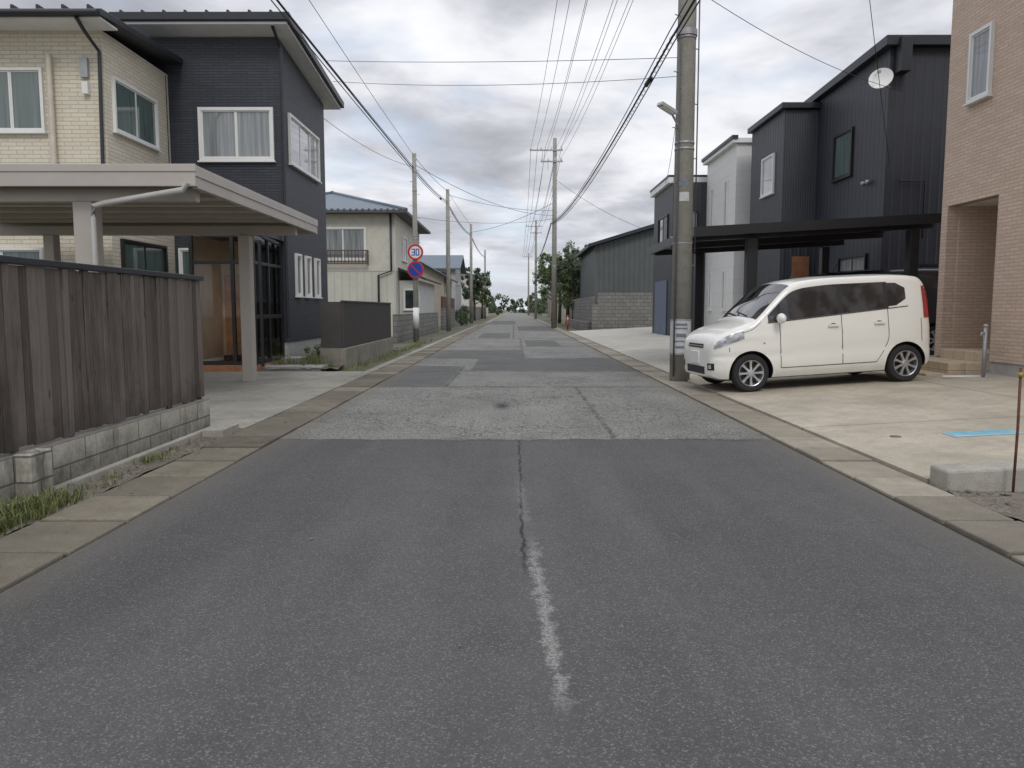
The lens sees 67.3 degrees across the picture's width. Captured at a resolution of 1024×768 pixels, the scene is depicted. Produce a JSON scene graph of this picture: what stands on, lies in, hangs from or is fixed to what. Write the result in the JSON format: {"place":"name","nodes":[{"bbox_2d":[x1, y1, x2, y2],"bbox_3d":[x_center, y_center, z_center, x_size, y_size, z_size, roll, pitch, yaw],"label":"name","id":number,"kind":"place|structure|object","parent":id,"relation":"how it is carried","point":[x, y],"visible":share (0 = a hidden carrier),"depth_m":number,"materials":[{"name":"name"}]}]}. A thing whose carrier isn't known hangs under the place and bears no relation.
{"place":"outdoors","nodes":[
{"label":"outdoors","id":0,"kind":"place"},
{"bbox_2d":[0,31,175,272],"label":"cream walls","id":1,"kind":"structure","parent":0,"point":[77,124],"depth_m":14.37,"materials":[{"name":"brick"}]},
{"bbox_2d":[0,248,44,267],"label":"window","id":2,"kind":"structure","parent":1,"relation":"attached to","point":[36,253],"depth_m":14.54,"materials":[{"name":"white glass"}]},
{"bbox_2d":[0,67,47,133],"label":"window","id":3,"kind":"structure","parent":1,"relation":"attached to","point":[22,103],"depth_m":14.27,"materials":[{"name":"white glass"}]},
{"bbox_2d":[111,76,161,151],"bbox_3d":[-7.517,-5.368,15.427,0.120,1.050,1.860,0,6,0],"label":"window","id":4,"kind":"structure","parent":1,"relation":"attached to","point":[135,115],"depth_m":15.35,"materials":[{"name":"white glass"}]},
{"bbox_2d":[120,239,167,275],"bbox_3d":[-7.517,-2.083,15.848,0.120,1.630,1.960,0,6,0],"label":"window","id":5,"kind":"structure","parent":1,"relation":"attached to","point":[139,255],"depth_m":15.72,"materials":[{"name":"glass"}]},
{"bbox_2d":[0,17,340,109],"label":"soffit","id":6,"kind":"structure","parent":1,"relation":"on","point":[289,41],"depth_m":16.40,"materials":[{"name":"paint"}]},
{"bbox_2d":[45,16,289,366],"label":"downpipes","id":7,"kind":"object","parent":6,"relation":"attached to","point":[84,68],"visible":0.82,"depth_m":14.28,"materials":[{"name":"metal"}]},
{"bbox_2d":[0,4,343,107],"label":"roofs","id":8,"kind":"structure","parent":6,"relation":"on","point":[149,50],"depth_m":16.10,"materials":[{"name":"metal"}]},
{"bbox_2d":[79,371,372,430],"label":"driveway","id":9,"kind":"structure","parent":0,"point":[233,397],"depth_m":11.62,"materials":[{"name":"concrete"}]},
{"bbox_2d":[0,164,317,380],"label":"carport","id":10,"kind":"object","parent":9,"relation":"on","point":[88,207],"visible":0.88,"depth_m":10.54,"materials":[{"name":"beige metal"}]},
{"bbox_2d":[150,38,327,341],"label":"navy walls","id":11,"kind":"structure","parent":0,"point":[226,72],"depth_m":17.02,"materials":[{"name":"tile"}]},
{"bbox_2d":[178,248,188,279],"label":"window","id":12,"kind":"structure","parent":11,"relation":"attached to","point":[183,256],"depth_m":17.21,"materials":[{"name":"white glass"}]},
{"bbox_2d":[197,107,275,162],"bbox_3d":[-6.067,-5.480,16.938,1.710,1.180,0.120,0,6,0],"label":"window","id":13,"kind":"structure","parent":11,"relation":"attached to","point":[235,134],"depth_m":16.95,"materials":[{"name":"white glass"}]},
{"bbox_2d":[294,253,304,297],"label":"window","id":14,"kind":"structure","parent":11,"relation":"attached to","point":[298,277],"depth_m":18.27,"materials":[{"name":"white glass"}]},
{"bbox_2d":[288,113,321,183],"bbox_3d":[-5.056,-5.704,18.827,0.120,1.160,2.710,0,6,0],"label":"window","id":15,"kind":"structure","parent":11,"relation":"attached to","point":[304,147],"depth_m":18.74,"materials":[{"name":"white glass"}]},
{"bbox_2d":[304,256,313,297],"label":"window","id":16,"kind":"structure","parent":11,"relation":"attached to","point":[308,275],"depth_m":19.16,"materials":[{"name":"white glass"}]},
{"bbox_2d":[314,258,322,298],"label":"window","id":17,"kind":"structure","parent":11,"relation":"attached to","point":[317,272],"depth_m":20.04,"materials":[{"name":"white glass"}]},
{"bbox_2d":[263,347,398,369],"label":"garden soil","id":18,"kind":"structure","parent":0,"point":[333,367],"depth_m":15.87,"materials":[{"name":"brown soil"}]},
{"bbox_2d":[304,344,320,355],"bbox_3d":[-4.379,-1.068,19.495,1.106,0.807,4.940,0,6,0],"label":"garden shrub","id":19,"kind":"object","parent":18,"relation":"on","point":[317,347],"visible":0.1,"depth_m":17.20,"materials":[{"name":"green plant"}]},
{"bbox_2d":[326,214,419,278],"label":"walls","id":20,"kind":"structure","parent":0,"point":[377,226],"depth_m":35.59,"materials":[{"name":"beige paint"}]},
{"bbox_2d":[326,227,366,260],"bbox_3d":[-7.806,-6.465,35.536,2.210,1.530,0.120,0,6,0],"label":"window","id":21,"kind":"structure","parent":20,"relation":"attached to","point":[346,238],"depth_m":35.54,"materials":[{"name":"white glass"}]},
{"bbox_2d":[327,250,368,263],"bbox_3d":[-7.831,-5.848,35.496,2.400,0.650,0.260,0,6,0],"label":"window rail","id":22,"kind":"object","parent":20,"relation":"attached to","point":[348,256],"depth_m":35.38,"materials":[{"name":"metal"}]},
{"bbox_2d":[325,191,430,233],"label":"roof","id":23,"kind":"structure","parent":20,"relation":"on","point":[338,203],"depth_m":35.79,"materials":[{"name":"metal"}]},
{"bbox_2d":[377,214,391,301],"bbox_3d":[-5.881,-5.029,35.600,0.700,5.600,0.100,0,6,0],"label":"downpipe","id":24,"kind":"object","parent":20,"relation":"attached to","point":[390,225],"visible":0.71,"depth_m":35.48,"materials":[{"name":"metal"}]},
{"bbox_2d":[402,236,407,262],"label":"window","id":25,"kind":"structure","parent":20,"relation":"attached to","point":[404,250],"depth_m":38.32,"materials":[{"name":"white glass"}]},
{"bbox_2d":[327,271,418,335],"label":"walls","id":26,"kind":"structure","parent":0,"point":[353,285],"depth_m":35.78,"materials":[{"name":"beige"}]},
{"bbox_2d":[419,265,451,325],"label":"walls","id":27,"kind":"structure","parent":0,"point":[439,290],"depth_m":56.60,"materials":[{"name":"paint"}]},
{"bbox_2d":[420,261,457,282],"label":"roof","id":28,"kind":"structure","parent":27,"relation":"on","point":[435,270],"depth_m":56.01,"materials":[{"name":"metal"}]},
{"bbox_2d":[441,296,454,329],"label":"garden wall","id":29,"kind":"structure","parent":0,"point":[443,313],"depth_m":47.92,"materials":[{"name":"grey concrete"}]},
{"bbox_2d":[450,269,460,322],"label":"walls","id":30,"kind":"structure","parent":0,"point":[456,291],"depth_m":72.90,"materials":[{"name":"paint"}]},
{"bbox_2d":[420,255,465,273],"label":"roof","id":31,"kind":"structure","parent":30,"relation":"on","point":[438,262],"depth_m":73.28,"materials":[{"name":"metal"}]},
{"bbox_2d":[461,273,469,305],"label":"walls","id":32,"kind":"structure","parent":0,"point":[465,302],"depth_m":97.44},
{"bbox_2d":[0,0,952,309],"label":"sky","id":33,"kind":"structure","parent":0,"point":[477,140],"materials":[{"name":"grey"}]},
{"bbox_2d":[0,310,1023,767],"bbox_3d":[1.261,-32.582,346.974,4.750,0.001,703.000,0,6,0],"label":"road","id":34,"kind":"structure","parent":0,"point":[536,544],"depth_m":3.25,"materials":[{"name":"asphalt"}]},
{"bbox_2d":[7,310,1023,534],"bbox_3d":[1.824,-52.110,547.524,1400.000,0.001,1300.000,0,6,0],"label":"ground","id":35,"kind":"structure","parent":0,"point":[440,334],"depth_m":33.48,"materials":[{"name":"soil"}]},
{"bbox_2d":[0,255,238,512],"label":"wooden fence","id":36,"kind":"object","parent":35,"relation":"on","point":[106,354],"visible":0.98,"depth_m":5.75,"materials":[{"name":"wood"}]},
{"bbox_2d":[0,429,241,537],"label":"dirt strip","id":37,"kind":"object","parent":35,"relation":"on","point":[190,448],"visible":0.43,"depth_m":5.92,"materials":[{"name":"soil"}]},
{"bbox_2d":[0,438,212,535],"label":"grass tufts","id":38,"kind":"object","parent":37,"relation":"on","point":[26,509],"visible":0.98,"depth_m":4.72,"materials":[{"name":"plant"}]},
{"bbox_2d":[188,236,284,371],"bbox_3d":[-5.796,-1.775,16.244,1.400,2.920,2.140,0,6,0],"label":"glazed porch","id":39,"kind":"object","parent":35,"relation":"on","point":[214,261],"visible":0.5,"depth_m":16.43,"materials":[{"name":"wood"}]},
{"bbox_2d":[203,337,320,360],"bbox_3d":[-9.515,-0.741,18.155,8.810,0.550,6.780,0,6,0],"label":"foundation","id":40,"kind":"object","parent":35,"relation":"on","point":[293,348],"visible":0.04,"depth_m":18.42,"materials":[{"name":"concrete"}]},
{"bbox_2d":[262,356,327,370],"bbox_3d":[-4.465,-0.436,16.576,1.240,0.190,2.150,0,6,0],"label":"entrance step","id":41,"kind":"object","parent":35,"relation":"on","point":[301,367],"visible":0.63,"depth_m":15.51,"materials":[{"name":"concrete"}]},
{"bbox_2d":[269,339,432,370],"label":"garden weeds","id":42,"kind":"object","parent":35,"relation":"on","point":[309,357],"visible":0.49,"depth_m":16.64,"materials":[{"name":"green plant"}]},
{"bbox_2d":[320,300,392,369],"bbox_3d":[-3.761,-1.323,19.335,0.550,1.480,6.320,0,6,0],"label":"corrugated metal fence","id":43,"kind":"object","parent":35,"relation":"on","point":[353,332],"visible":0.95,"depth_m":17.20,"materials":[{"name":"metal"}]},
{"bbox_2d":[409,153,420,341],"bbox_3d":[-3.700,-5.133,29.453,0.415,7.200,0.235,-1,6,-6],"label":"utility pole","id":44,"kind":"object","parent":35,"relation":"on","point":[415,280],"visible":0.95,"depth_m":29.34,"materials":[{"name":"concrete"}]},
{"bbox_2d":[407,261,423,277],"bbox_3d":[-3.672,-4.362,29.382,0.640,0.640,0.132,0,6,0],"label":"no parking sign","id":45,"kind":"object","parent":44,"relation":"attached to","point":[415,269],"visible":1,"depth_m":29.32,"materials":[{"name":"metal"}]},
{"bbox_2d":[408,244,422,259],"bbox_3d":[-3.672,-5.019,29.316,0.600,0.600,0.136,0,6,0],"label":"speed limit sign","id":46,"kind":"object","parent":44,"relation":"attached to","point":[415,251],"visible":1,"depth_m":29.26,"materials":[{"name":"metal"}]},
{"bbox_2d":[393,312,437,343],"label":"concrete block wall","id":47,"kind":"structure","parent":35,"relation":"on","point":[403,327],"depth_m":32.18,"materials":[{"name":"concrete"}]},
{"bbox_2d":[398,268,440,313],"bbox_3d":[-4.716,-4.281,40.291,1.300,3.200,7.800,0,6,0],"label":"lean to","id":48,"kind":"object","parent":35,"relation":"on","point":[426,298],"visible":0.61,"depth_m":38.00,"materials":[{"name":"paint"}]},
{"bbox_2d":[403,289,412,310],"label":"window","id":49,"kind":"structure","parent":48,"relation":"attached to","point":[408,298],"depth_m":36.77,"materials":[{"name":"white glass"}]},
{"bbox_2d":[366,325,476,371],"bbox_3d":[-2.785,-2.410,37.628,0.180,0.032,44.650,0,6,0],"label":"pavement strip","id":50,"kind":"object","parent":35,"relation":"on","point":[383,365],"visible":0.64,"depth_m":21.01,"materials":[{"name":"concrete"}]},
{"bbox_2d":[446,189,451,330],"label":"utility pole","id":51,"kind":"object","parent":35,"relation":"on","point":[448,300],"visible":0.94,"depth_m":43.98,"materials":[{"name":"concrete"}]},
{"bbox_2d":[455,305,474,325],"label":"hedge","id":52,"kind":"object","parent":35,"relation":"on","point":[462,314],"visible":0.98,"depth_m":58.31,"materials":[{"name":"green plant"}]},
{"bbox_2d":[469,224,472,323],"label":"utility pole","id":53,"kind":"object","parent":35,"relation":"on","point":[471,289],"visible":0.97,"depth_m":67.35,"materials":[{"name":"concrete"}]},
{"bbox_2d":[462,306,483,321],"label":"concrete block wall","id":54,"kind":"structure","parent":35,"relation":"on","point":[478,312],"depth_m":92.42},
{"bbox_2d":[461,267,491,320],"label":"garden tree","id":55,"kind":"object","parent":35,"relation":"on","point":[480,282],"visible":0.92,"depth_m":83.10,"materials":[{"name":"green plant"}]},
{"bbox_2d":[474,277,494,318],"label":"garden tree","id":56,"kind":"object","parent":35,"relation":"on","point":[479,295],"visible":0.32,"depth_m":99.12,"materials":[{"name":"green plant"}]},
{"bbox_2d":[483,250,485,318],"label":"utility pole","id":57,"kind":"object","parent":35,"relation":"on","point":[485,282],"visible":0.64,"depth_m":99.04,"materials":[{"name":"concrete"}]},
{"bbox_2d":[1,323,1023,592],"bbox_3d":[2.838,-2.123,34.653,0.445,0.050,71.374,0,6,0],"label":"gutter slabs","id":58,"kind":"structure","parent":35,"relation":"on","point":[1000,533],"depth_m":5.74,"materials":[{"name":"concrete"}]},
{"bbox_2d":[0,323,487,592],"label":"gutter slabs","id":59,"kind":"structure","parent":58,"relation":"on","point":[30,550],"depth_m":5.30,"materials":[{"name":"concrete"}]},
{"bbox_2d":[484,312,546,322],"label":"gutter","id":60,"kind":"object","parent":58,"relation":"on","point":[493,319],"visible":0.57,"depth_m":90.64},
{"bbox_2d":[486,294,547,315],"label":"distant trees","id":61,"kind":"object","parent":35,"relation":"on","point":[542,307],"visible":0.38,"depth_m":149.81,"materials":[{"name":"green plant"}]},
{"bbox_2d":[488,289,547,312],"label":"distant trees","id":62,"kind":"object","parent":35,"relation":"on","point":[514,305],"visible":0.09,"depth_m":239.22,"materials":[{"name":"green plant"}]},
{"bbox_2d":[526,220,541,318],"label":"utility pole","id":63,"kind":"object","parent":35,"relation":"on","point":[535,287],"visible":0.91,"depth_m":93.91,"materials":[{"name":"concrete"}]},
{"bbox_2d":[530,138,562,327],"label":"utility pole","id":64,"kind":"object","parent":35,"relation":"on","point":[554,267],"visible":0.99,"depth_m":49.17,"materials":[{"name":"concrete"}]},
{"bbox_2d":[532,251,561,301],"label":"garden tree","id":65,"kind":"object","parent":35,"relation":"on","point":[545,281],"visible":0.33,"depth_m":72.98,"materials":[{"name":"green plant"}]},
{"bbox_2d":[536,252,579,322],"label":"garden tree","id":66,"kind":"object","parent":35,"relation":"on","point":[546,270],"visible":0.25,"depth_m":66.33,"materials":[{"name":"green plant"}]},
{"bbox_2d":[548,247,580,324],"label":"garden tree","id":67,"kind":"object","parent":35,"relation":"on","point":[568,253],"visible":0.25,"depth_m":60.85,"materials":[{"name":"green plant"}]},
{"bbox_2d":[550,240,585,318],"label":"garden tree","id":68,"kind":"object","parent":35,"relation":"on","point":[566,262],"visible":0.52,"depth_m":56.84,"materials":[{"name":"green plant"}]},
{"bbox_2d":[557,274,579,309],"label":"hedge","id":69,"kind":"object","parent":35,"relation":"on","point":[564,301],"visible":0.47,"depth_m":57.63,"materials":[{"name":"green plant"}]},
{"bbox_2d":[566,319,590,329],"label":"footing","id":70,"kind":"object","parent":35,"relation":"on","point":[579,324],"visible":0.79,"depth_m":47.41,"materials":[{"name":"grey concrete"}]},
{"bbox_2d":[569,293,652,329],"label":"blocks","id":71,"kind":"structure","parent":35,"relation":"on","point":[619,310],"depth_m":42.80,"materials":[{"name":"grey concrete"}]},
{"bbox_2d":[574,224,653,303],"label":"metal clad warehouse","id":72,"kind":"structure","parent":35,"relation":"on","point":[621,263],"depth_m":45.54,"materials":[{"name":"metal"}]},
{"bbox_2d":[669,0,700,381],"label":"utility pole","id":73,"kind":"object","parent":35,"relation":"on","point":[680,319],"visible":0.92,"depth_m":12.91,"materials":[{"name":"concrete"}]},
{"bbox_2d":[271,0,903,261],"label":"power lines","id":74,"kind":"object","parent":73,"relation":"attached to","point":[650,79],"visible":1,"depth_m":19.48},
{"bbox_2d":[657,101,679,127],"bbox_3d":[2.612,-4.422,12.660,0.493,0.363,0.142,-3,6,-29],"label":"street lamp","id":75,"kind":"object","parent":73,"relation":"attached to","point":[667,108],"visible":1,"depth_m":12.58,"materials":[{"name":"metal"}]},
{"bbox_2d":[929,460,1023,494],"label":"concrete kerb","id":76,"kind":"structure","parent":35,"relation":"on","point":[992,476],"depth_m":5.28,"materials":[{"name":"concrete"}]},
{"bbox_2d":[936,356,1023,377],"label":"foundation","id":77,"kind":"object","parent":35,"relation":"on","point":[1006,369],"visible":0.1,"depth_m":11.52,"materials":[{"name":"concrete"}]},
{"bbox_2d":[934,0,1023,364],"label":"walls","id":78,"kind":"structure","parent":77,"relation":"on","point":[981,272],"depth_m":12.16,"materials":[{"name":"brick"}]},
{"bbox_2d":[963,21,995,106],"bbox_3d":[7.311,-4.985,12.019,0.120,1.110,0.640,0,6,0],"label":"window","id":79,"kind":"structure","parent":78,"relation":"attached to","point":[980,64],"depth_m":12.01,"materials":[{"name":"white glass"}]},
{"bbox_2d":[964,197,998,205],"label":"porch ceiling","id":80,"kind":"structure","parent":78,"relation":"attached to","point":[992,202],"depth_m":12.62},
{"bbox_2d":[946,489,1023,520],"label":"gravel verge","id":81,"kind":"structure","parent":35,"relation":"on","point":[1014,500],"depth_m":5.03,"materials":[{"name":"gravel"}]},
{"bbox_2d":[1011,368,1023,491],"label":"marker rod","id":82,"kind":"object","parent":81,"relation":"on","point":[1020,374],"visible":0.88,"depth_m":5.16,"materials":[{"name":"metal"}]},
{"bbox_2d":[547,284,558,317],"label":"walls","id":83,"kind":"structure","parent":0,"point":[549,308],"depth_m":111.57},
{"bbox_2d":[568,327,669,346],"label":"driveway","id":84,"kind":"structure","parent":0,"point":[625,336],"depth_m":31.51,"materials":[{"name":"concrete"}]},
{"bbox_2d":[654,280,666,334],"bbox_3d":[6.182,-3.178,32.073,0.030,2.200,2.500,0,6,0],"label":"garage door","id":85,"kind":"structure","parent":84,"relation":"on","point":[660,312],"depth_m":31.96,"materials":[{"name":"metal"}]},
{"bbox_2d":[652,182,706,335],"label":"dark block","id":86,"kind":"structure","parent":84,"relation":"on","point":[663,206],"depth_m":30.31,"materials":[{"name":"black metal"}]},
{"bbox_2d":[657,214,668,242],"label":"window","id":87,"kind":"structure","parent":86,"relation":"attached to","point":[663,222],"depth_m":31.43,"materials":[{"name":"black glass"}]},
{"bbox_2d":[650,135,751,197],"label":"roof trim","id":88,"kind":"structure","parent":86,"relation":"on","point":[710,157],"depth_m":28.73,"materials":[{"name":"metal"}]},
{"bbox_2d":[704,143,751,325],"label":"white block","id":89,"kind":"structure","parent":84,"relation":"on","point":[732,164],"depth_m":26.51,"materials":[{"name":"paint"}]},
{"bbox_2d":[706,273,711,310],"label":"window","id":90,"kind":"structure","parent":89,"relation":"attached to","point":[709,291],"depth_m":29.09,"materials":[{"name":"white glass"}]},
{"bbox_2d":[710,188,713,225],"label":"window","id":91,"kind":"structure","parent":89,"relation":"attached to","point":[712,207],"depth_m":28.64,"materials":[{"name":"white glass"}]},
{"bbox_2d":[720,270,725,310],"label":"window","id":92,"kind":"structure","parent":89,"relation":"attached to","point":[723,288],"depth_m":27.19,"materials":[{"name":"white glass"}]},
{"bbox_2d":[723,180,728,224],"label":"window","id":93,"kind":"structure","parent":89,"relation":"attached to","point":[725,209],"depth_m":26.91,"materials":[{"name":"white glass"}]},
{"bbox_2d":[813,48,950,275],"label":"block","id":94,"kind":"structure","parent":84,"relation":"on","point":[915,116],"depth_m":18.02,"materials":[{"name":"black metal"}]},
{"bbox_2d":[830,126,853,182],"bbox_3d":[8.638,-5.965,20.112,0.120,1.230,1.210,0,6,0],"label":"window","id":95,"kind":"structure","parent":94,"relation":"attached to","point":[842,157],"depth_m":20.08,"materials":[{"name":"glass"}]},
{"bbox_2d":[747,35,950,133],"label":"roof fascia","id":96,"kind":"structure","parent":94,"relation":"attached to","point":[904,45],"depth_m":18.05,"materials":[{"name":"metal"}]},
{"bbox_2d":[837,253,867,271],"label":"window","id":97,"kind":"structure","parent":94,"relation":"attached to","point":[854,262],"depth_m":19.49,"materials":[{"name":"black glass"}]},
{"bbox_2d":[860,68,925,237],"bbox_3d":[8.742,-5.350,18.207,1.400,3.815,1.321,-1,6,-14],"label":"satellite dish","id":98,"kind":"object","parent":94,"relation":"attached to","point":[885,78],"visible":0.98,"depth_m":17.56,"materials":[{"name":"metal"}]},
{"bbox_2d":[606,343,936,373],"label":"driveway","id":99,"kind":"structure","parent":0,"point":[656,356],"depth_m":20.43,"materials":[{"name":"concrete"}]},
{"bbox_2d":[750,110,818,285],"bbox_3d":[8.244,-4.631,23.534,1.070,6.550,3.000,0,6,0],"label":"front bay","id":100,"kind":"object","parent":99,"relation":"on","point":[773,265],"visible":0.14,"depth_m":22.86,"materials":[{"name":"black metal"}]},
{"bbox_2d":[759,153,774,198],"bbox_3d":[7.678,-6.234,23.129,0.120,1.180,1.160,0,6,0],"label":"window","id":101,"kind":"structure","parent":100,"relation":"attached to","point":[767,175],"depth_m":23.14,"materials":[{"name":"white glass"}]},
{"bbox_2d":[781,110,818,221],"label":"wall","id":102,"kind":"structure","parent":100,"relation":"attached to","point":[800,156],"depth_m":21.85,"materials":[{"name":"grey"}]},
{"bbox_2d":[791,256,808,278],"bbox_3d":[8.274,-2.491,22.191,0.500,2.350,0.030,0,6,0],"label":"front door","id":103,"kind":"structure","parent":100,"relation":"attached to","point":[800,265],"depth_m":22.09,"materials":[{"name":"wood"}]},
{"bbox_2d":[647,213,941,331],"bbox_3d":[5.722,-1.941,16.953,4.670,2.973,5.160,0,6,0],"label":"carport","id":104,"kind":"object","parent":99,"relation":"on","point":[750,240],"visible":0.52,"depth_m":14.72,"materials":[{"name":"black metal"}]},
{"bbox_2d":[687,371,1023,483],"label":"driveway","id":105,"kind":"structure","parent":0,"point":[867,414],"depth_m":8.61,"materials":[{"name":"concrete"}]},
{"bbox_2d":[684,269,929,391],"bbox_3d":[4.443,-0.890,11.815,3.432,1.752,1.850,-4,6,-6],"label":"parked car","id":106,"kind":"object","parent":105,"relation":"on","point":[754,339],"visible":1,"depth_m":11.17,"materials":[{"name":"white paint"}]},
{"bbox_2d":[812,265,938,354],"bbox_3d":[7.020,-1.554,16.303,4.290,1.980,2.072,-3,6,0],"label":"parked van","id":107,"kind":"object","parent":105,"relation":"on","point":[927,277],"visible":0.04,"depth_m":15.54,"materials":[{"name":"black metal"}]},
{"bbox_2d":[918,348,989,375],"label":"porch steps","id":108,"kind":"structure","parent":105,"relation":"on","point":[952,361],"depth_m":12.20,"materials":[{"name":"tile"}]},
{"bbox_2d":[942,324,988,377],"bbox_3d":[6.734,-0.475,11.409,0.609,0.830,0.106,1,6,8],"label":"metal hydrant post","id":109,"kind":"object","parent":105,"relation":"on","point":[984,333],"visible":0.95,"depth_m":11.38,"materials":[{"name":"metal"}]},
{"bbox_2d":[942,429,1023,436],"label":"water meter cover","id":110,"kind":"object","parent":105,"relation":"on","point":[982,433],"visible":0.98,"depth_m":7.05,"materials":[{"name":"plastic"}]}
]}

